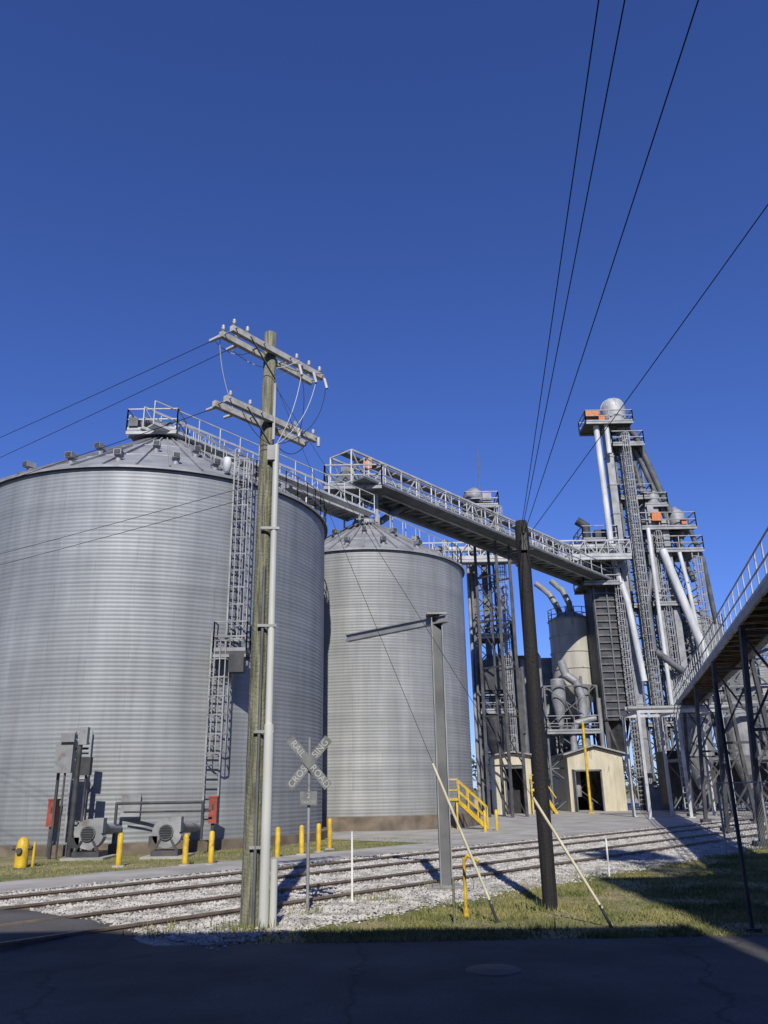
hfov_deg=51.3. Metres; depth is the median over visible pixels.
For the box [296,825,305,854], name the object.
bollard
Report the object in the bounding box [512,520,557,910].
wooden pole
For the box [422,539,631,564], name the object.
transfer bridge
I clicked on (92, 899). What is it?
railway track
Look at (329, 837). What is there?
bollard
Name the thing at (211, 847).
bollard
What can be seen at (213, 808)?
red utility box
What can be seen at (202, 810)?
pipe run
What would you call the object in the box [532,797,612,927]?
guy wire guard
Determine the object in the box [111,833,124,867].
bollard
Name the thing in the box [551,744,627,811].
truck shed
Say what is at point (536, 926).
weeds
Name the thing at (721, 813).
chain link fence
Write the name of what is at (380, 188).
sky
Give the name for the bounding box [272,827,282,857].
bollard
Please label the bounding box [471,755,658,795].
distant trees
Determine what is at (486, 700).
walls
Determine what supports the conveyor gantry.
on the concrete yard at (520, 826)
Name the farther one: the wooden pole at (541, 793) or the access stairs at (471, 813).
the access stairs at (471, 813)
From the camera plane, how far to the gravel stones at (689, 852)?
15.03 m
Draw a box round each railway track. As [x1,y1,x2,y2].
[0,817,767,912]
[0,827,766,950]
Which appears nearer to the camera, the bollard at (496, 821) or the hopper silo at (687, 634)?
the bollard at (496, 821)
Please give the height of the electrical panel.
3.600 m
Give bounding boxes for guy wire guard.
[432,763,498,922]
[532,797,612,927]
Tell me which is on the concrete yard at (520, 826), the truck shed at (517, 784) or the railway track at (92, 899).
the truck shed at (517, 784)
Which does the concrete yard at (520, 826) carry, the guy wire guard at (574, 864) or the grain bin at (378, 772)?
the grain bin at (378, 772)
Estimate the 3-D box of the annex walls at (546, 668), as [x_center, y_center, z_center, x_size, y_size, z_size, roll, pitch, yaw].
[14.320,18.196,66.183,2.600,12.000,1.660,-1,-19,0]
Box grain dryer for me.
[573,518,646,809]
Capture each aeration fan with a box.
[59,818,122,860]
[139,816,199,859]
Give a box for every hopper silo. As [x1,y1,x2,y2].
[668,570,744,807]
[726,654,767,804]
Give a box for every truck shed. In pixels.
[488,751,534,814]
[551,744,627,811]
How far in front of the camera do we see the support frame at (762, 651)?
63.03 m
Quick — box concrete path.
[0,843,471,892]
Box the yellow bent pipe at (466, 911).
[462,854,478,917]
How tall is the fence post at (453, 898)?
0.550 m
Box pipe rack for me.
[621,704,740,818]
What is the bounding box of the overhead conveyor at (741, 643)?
[673,527,767,847]
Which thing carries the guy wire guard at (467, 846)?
on the ground at (8, 861)
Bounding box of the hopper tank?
[547,606,605,809]
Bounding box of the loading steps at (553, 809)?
[530,774,557,813]
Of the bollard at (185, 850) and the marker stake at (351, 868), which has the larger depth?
the bollard at (185, 850)
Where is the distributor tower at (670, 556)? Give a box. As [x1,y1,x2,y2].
[637,491,741,809]
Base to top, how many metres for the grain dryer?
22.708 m
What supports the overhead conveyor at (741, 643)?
on the ground at (8, 861)
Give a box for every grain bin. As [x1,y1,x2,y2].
[0,423,327,856]
[322,510,480,831]
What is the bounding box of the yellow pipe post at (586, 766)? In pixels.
[581,722,594,812]
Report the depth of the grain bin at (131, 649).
26.97 m
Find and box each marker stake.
[351,837,352,900]
[605,837,609,875]
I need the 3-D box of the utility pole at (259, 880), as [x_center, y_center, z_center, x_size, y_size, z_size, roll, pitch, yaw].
[-1.783,1.245,12.070,0.670,9.030,2.175,-19,-26,42]
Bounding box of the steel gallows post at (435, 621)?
[345,612,467,890]
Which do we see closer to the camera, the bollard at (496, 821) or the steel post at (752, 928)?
the steel post at (752, 928)
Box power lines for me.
[0,0,767,797]
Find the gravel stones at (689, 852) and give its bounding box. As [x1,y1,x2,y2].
[0,820,767,949]
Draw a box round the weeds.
[106,857,766,939]
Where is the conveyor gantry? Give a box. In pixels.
[323,449,615,817]
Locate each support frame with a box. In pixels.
[656,685,767,813]
[715,645,767,805]
[753,710,767,816]
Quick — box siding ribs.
[495,659,532,785]
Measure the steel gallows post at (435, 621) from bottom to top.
5.035 m
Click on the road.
(714, 979)
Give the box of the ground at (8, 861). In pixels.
[0,786,767,943]
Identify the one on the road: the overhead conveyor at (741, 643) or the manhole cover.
the manhole cover
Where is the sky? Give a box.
[0,0,767,788]
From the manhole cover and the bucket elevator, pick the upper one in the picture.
the bucket elevator
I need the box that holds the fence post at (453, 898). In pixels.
[452,878,455,923]
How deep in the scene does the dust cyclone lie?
60.94 m
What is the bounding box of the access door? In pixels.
[120,794,141,818]
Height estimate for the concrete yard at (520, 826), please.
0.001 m
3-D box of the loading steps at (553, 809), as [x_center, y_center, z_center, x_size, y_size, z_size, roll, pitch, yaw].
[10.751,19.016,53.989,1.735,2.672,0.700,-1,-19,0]
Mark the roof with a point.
(521, 657)
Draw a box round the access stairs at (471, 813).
[449,779,488,829]
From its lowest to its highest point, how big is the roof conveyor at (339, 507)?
4.630 m
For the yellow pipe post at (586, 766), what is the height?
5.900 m
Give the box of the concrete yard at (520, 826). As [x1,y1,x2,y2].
[326,799,767,844]
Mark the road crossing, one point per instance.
(95, 941)
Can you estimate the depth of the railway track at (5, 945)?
13.40 m
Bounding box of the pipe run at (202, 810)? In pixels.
[112,800,210,840]
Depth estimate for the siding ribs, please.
66.33 m
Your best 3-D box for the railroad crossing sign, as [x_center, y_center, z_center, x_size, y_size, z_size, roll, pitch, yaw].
[-1.148,4.705,12.148,0.711,2.525,0.105,-1,-19,0]
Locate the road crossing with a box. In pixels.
[0,909,138,951]
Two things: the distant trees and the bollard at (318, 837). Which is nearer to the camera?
the bollard at (318, 837)
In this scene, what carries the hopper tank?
on the concrete yard at (520, 826)
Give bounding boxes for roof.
[484,655,523,659]
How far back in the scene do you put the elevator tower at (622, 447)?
63.56 m
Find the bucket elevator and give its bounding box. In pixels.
[462,448,529,812]
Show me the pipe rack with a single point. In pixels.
(669, 710)
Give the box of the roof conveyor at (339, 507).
[126,400,374,527]
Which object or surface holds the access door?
in the grain bin at (131, 649)
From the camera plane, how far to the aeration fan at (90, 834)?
22.52 m
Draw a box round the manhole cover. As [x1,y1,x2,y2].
[465,964,522,975]
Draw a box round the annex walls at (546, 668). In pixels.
[541,658,572,755]
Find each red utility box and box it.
[46,799,60,856]
[208,796,219,830]
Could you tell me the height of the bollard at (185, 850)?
0.750 m
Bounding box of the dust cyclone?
[534,578,605,809]
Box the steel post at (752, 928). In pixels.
[713,681,761,932]
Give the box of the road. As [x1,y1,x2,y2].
[0,934,767,1023]
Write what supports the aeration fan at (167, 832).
on the ground at (8, 861)
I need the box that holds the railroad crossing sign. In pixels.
[286,735,331,910]
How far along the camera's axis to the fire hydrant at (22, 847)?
20.25 m
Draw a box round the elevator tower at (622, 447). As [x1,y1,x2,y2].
[578,397,696,809]
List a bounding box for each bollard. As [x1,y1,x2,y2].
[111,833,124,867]
[178,834,190,865]
[204,831,216,864]
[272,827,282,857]
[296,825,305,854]
[313,823,323,852]
[324,818,334,849]
[482,810,488,831]
[494,810,500,830]
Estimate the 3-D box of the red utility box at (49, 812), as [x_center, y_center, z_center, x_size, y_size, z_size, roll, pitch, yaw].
[-9.937,9.419,23.887,0.290,1.615,0.285,-1,-19,0]
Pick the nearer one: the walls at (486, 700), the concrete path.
the concrete path
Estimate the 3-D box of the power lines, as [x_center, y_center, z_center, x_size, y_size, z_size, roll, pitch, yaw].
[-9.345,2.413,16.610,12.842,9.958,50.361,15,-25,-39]
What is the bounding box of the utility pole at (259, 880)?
[206,319,327,927]
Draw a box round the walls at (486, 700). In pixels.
[484,659,535,809]
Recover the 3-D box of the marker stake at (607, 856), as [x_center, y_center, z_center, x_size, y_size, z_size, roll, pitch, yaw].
[4.420,6.821,15.812,0.030,0.750,0.020,-1,-19,0]
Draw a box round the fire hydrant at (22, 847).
[12,837,35,867]
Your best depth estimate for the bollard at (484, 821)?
32.59 m
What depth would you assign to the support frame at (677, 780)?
51.50 m
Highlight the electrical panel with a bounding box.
[47,727,92,859]
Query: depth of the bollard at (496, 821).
33.52 m
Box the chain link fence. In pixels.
[715,782,767,853]
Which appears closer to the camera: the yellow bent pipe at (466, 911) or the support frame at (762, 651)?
the yellow bent pipe at (466, 911)

